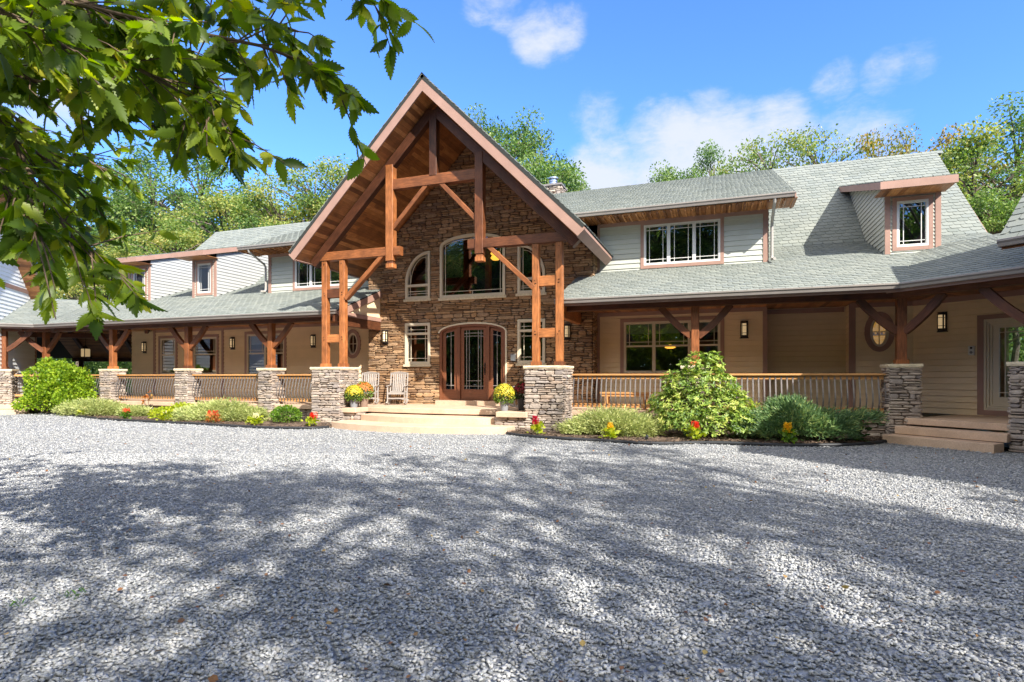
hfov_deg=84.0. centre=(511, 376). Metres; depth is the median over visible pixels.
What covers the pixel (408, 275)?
window
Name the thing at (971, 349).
intercom
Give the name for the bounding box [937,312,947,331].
wall lantern
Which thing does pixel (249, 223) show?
broadleaf tree
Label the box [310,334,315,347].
wall lantern
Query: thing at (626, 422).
juniper
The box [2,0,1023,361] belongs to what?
sky
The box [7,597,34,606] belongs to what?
weed
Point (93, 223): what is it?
broadleaf tree
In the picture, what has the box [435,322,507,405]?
entry door
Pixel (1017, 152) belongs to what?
broadleaf tree
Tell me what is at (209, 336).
window
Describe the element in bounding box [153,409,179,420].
celosia
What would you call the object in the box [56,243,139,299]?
broadleaf tree
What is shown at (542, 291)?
window
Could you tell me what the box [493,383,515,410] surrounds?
potted chrysanthemum
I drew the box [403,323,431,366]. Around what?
window
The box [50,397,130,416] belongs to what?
juniper
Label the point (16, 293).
house
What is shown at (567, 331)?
wall lantern
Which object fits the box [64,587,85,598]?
weed
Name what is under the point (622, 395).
porch bench
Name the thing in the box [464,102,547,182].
broadleaf tree
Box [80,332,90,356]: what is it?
hanging lantern
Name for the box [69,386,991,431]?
ground
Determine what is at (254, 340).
window
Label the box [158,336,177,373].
window
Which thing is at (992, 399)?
garden door
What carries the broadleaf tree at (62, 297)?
on the ground
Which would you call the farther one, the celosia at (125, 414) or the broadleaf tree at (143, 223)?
the broadleaf tree at (143, 223)
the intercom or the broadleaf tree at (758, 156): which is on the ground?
the broadleaf tree at (758, 156)
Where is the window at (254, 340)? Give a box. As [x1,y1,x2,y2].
[244,331,286,373]
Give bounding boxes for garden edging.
[68,414,328,428]
[506,432,886,446]
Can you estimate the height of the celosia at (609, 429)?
0.384 m
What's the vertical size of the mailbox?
0.235 m
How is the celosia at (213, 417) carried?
on the planting bed at (303, 423)
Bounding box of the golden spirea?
[147,402,194,417]
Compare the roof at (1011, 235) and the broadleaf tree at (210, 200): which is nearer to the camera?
the roof at (1011, 235)
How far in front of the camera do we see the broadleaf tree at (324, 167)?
42.30 m
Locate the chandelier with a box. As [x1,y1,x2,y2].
[491,250,501,260]
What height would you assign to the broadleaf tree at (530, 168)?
20.630 m
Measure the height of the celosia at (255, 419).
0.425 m
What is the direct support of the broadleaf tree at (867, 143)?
on the ground
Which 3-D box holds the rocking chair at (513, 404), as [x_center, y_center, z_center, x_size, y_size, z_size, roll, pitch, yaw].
[0.368,0.393,17.483,0.935,1.118,0.645,0,0,2]
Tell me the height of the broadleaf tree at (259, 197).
15.444 m
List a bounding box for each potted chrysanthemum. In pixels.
[344,384,363,407]
[354,381,373,406]
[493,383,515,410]
[513,381,525,409]
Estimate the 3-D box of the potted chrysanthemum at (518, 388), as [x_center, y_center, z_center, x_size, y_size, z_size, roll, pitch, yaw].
[0.294,0.550,16.078,0.572,0.820,0.586,0,0,20]
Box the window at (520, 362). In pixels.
[516,318,546,365]
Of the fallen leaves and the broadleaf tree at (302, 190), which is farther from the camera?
the broadleaf tree at (302, 190)
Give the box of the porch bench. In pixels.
[600,392,651,408]
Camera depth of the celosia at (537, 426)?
14.14 m
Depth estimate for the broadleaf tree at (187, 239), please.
35.95 m
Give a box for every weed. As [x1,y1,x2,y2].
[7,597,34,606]
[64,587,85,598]
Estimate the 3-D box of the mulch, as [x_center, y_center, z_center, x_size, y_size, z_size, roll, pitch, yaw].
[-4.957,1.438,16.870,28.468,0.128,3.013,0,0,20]
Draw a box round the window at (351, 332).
[348,329,360,357]
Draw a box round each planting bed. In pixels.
[62,414,331,426]
[512,430,881,442]
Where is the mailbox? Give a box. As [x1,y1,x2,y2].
[510,354,515,360]
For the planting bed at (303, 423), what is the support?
on the ground
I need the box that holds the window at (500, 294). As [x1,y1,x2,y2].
[438,233,506,300]
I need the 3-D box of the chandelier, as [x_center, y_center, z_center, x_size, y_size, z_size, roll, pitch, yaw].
[-0.243,-5.430,20.223,1.159,2.540,0.951,0,0,20]
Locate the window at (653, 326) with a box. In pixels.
[620,316,723,373]
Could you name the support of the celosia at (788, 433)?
on the planting bed at (668, 434)
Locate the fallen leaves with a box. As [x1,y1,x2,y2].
[3,438,1017,681]
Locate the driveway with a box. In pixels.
[0,409,1023,681]
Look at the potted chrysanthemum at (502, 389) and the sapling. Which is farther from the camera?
the sapling
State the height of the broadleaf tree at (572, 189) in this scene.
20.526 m
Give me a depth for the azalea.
22.12 m
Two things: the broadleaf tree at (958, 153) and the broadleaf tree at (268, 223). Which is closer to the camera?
the broadleaf tree at (958, 153)
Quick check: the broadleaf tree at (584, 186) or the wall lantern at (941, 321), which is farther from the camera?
the broadleaf tree at (584, 186)
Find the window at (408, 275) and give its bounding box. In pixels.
[403,251,431,301]
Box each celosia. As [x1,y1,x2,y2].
[75,407,89,414]
[119,408,132,418]
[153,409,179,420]
[204,410,224,422]
[245,413,263,425]
[301,411,318,425]
[528,415,545,433]
[600,422,621,437]
[683,421,706,440]
[778,422,798,443]
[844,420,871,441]
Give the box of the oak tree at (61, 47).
[0,0,434,340]
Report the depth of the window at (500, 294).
19.16 m
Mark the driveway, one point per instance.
(640, 671)
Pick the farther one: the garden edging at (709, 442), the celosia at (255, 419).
the celosia at (255, 419)
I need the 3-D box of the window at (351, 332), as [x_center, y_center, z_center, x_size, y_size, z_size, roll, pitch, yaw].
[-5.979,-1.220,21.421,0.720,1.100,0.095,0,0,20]
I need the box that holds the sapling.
[141,390,152,406]
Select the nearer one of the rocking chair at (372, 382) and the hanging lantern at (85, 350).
the rocking chair at (372, 382)
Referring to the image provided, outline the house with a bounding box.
[0,72,1023,453]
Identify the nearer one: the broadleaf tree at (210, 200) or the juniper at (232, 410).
the juniper at (232, 410)
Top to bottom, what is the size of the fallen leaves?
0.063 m
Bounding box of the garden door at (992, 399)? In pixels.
[984,317,1023,410]
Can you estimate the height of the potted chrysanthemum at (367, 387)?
0.807 m
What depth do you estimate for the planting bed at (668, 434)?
13.33 m
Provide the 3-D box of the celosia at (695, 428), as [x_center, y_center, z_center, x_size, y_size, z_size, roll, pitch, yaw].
[4.155,1.238,12.893,0.480,0.475,0.496,0,0,-35]
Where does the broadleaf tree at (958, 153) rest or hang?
on the ground
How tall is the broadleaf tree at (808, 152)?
16.584 m
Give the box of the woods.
[37,327,1023,392]
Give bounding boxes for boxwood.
[269,404,302,422]
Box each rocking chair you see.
[361,372,379,403]
[386,371,408,403]
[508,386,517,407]
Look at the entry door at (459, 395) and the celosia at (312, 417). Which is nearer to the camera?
the celosia at (312, 417)
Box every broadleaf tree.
[37,161,171,387]
[54,264,103,366]
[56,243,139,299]
[62,137,213,298]
[87,219,210,296]
[98,156,258,255]
[136,185,281,253]
[153,185,292,253]
[202,178,320,241]
[232,213,290,228]
[238,166,340,223]
[259,215,296,226]
[288,153,353,222]
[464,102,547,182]
[491,105,586,190]
[511,122,588,191]
[574,181,590,190]
[646,159,714,182]
[675,138,739,179]
[710,127,799,175]
[760,122,875,169]
[834,124,896,160]
[859,122,981,195]
[934,114,1023,231]
[948,90,1023,396]
[963,181,1023,342]
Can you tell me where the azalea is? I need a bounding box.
[9,357,97,412]
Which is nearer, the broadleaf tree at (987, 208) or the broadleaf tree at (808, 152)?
the broadleaf tree at (987, 208)
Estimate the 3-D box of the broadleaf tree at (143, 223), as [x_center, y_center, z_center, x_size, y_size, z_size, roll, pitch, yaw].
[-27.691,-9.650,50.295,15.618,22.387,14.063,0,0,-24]
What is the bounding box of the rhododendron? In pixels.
[646,351,759,436]
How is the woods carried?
on the ground
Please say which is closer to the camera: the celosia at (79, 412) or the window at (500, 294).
the window at (500, 294)
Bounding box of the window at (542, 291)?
[516,246,546,295]
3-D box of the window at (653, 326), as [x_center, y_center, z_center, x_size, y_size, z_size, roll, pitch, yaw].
[4.900,-0.900,17.543,3.080,1.820,0.194,0,0,20]
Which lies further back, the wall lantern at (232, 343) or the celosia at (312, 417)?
the wall lantern at (232, 343)
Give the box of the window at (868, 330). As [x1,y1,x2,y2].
[864,312,894,351]
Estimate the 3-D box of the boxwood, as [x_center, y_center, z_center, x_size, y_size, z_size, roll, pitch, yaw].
[-7.041,1.160,17.704,1.012,0.604,0.972,0,0,20]
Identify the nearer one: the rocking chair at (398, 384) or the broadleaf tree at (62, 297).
the rocking chair at (398, 384)
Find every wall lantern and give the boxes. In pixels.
[141,342,146,352]
[229,337,234,349]
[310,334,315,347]
[382,329,388,343]
[564,324,570,339]
[740,321,748,337]
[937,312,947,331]
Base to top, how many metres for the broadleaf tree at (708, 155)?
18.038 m
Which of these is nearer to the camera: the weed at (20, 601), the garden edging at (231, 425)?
the weed at (20, 601)
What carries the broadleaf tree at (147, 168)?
on the ground
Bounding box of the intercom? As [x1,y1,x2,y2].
[968,346,974,354]
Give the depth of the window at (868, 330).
15.60 m
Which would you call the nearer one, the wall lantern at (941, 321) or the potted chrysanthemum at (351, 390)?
the wall lantern at (941, 321)
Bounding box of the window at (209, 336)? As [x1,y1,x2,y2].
[193,334,218,373]
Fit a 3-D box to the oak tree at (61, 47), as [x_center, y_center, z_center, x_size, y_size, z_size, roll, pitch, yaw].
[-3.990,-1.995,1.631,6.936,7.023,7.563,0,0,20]
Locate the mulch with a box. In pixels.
[77,414,882,443]
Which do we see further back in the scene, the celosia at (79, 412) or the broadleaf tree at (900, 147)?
the broadleaf tree at (900, 147)
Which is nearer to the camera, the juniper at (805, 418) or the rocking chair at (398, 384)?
the juniper at (805, 418)
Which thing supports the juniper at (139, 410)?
on the planting bed at (303, 423)
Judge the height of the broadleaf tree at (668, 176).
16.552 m
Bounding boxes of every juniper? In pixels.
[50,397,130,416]
[115,403,152,415]
[168,396,270,421]
[551,404,664,437]
[727,393,890,441]
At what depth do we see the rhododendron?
13.32 m
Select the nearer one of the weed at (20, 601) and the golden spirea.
the weed at (20, 601)

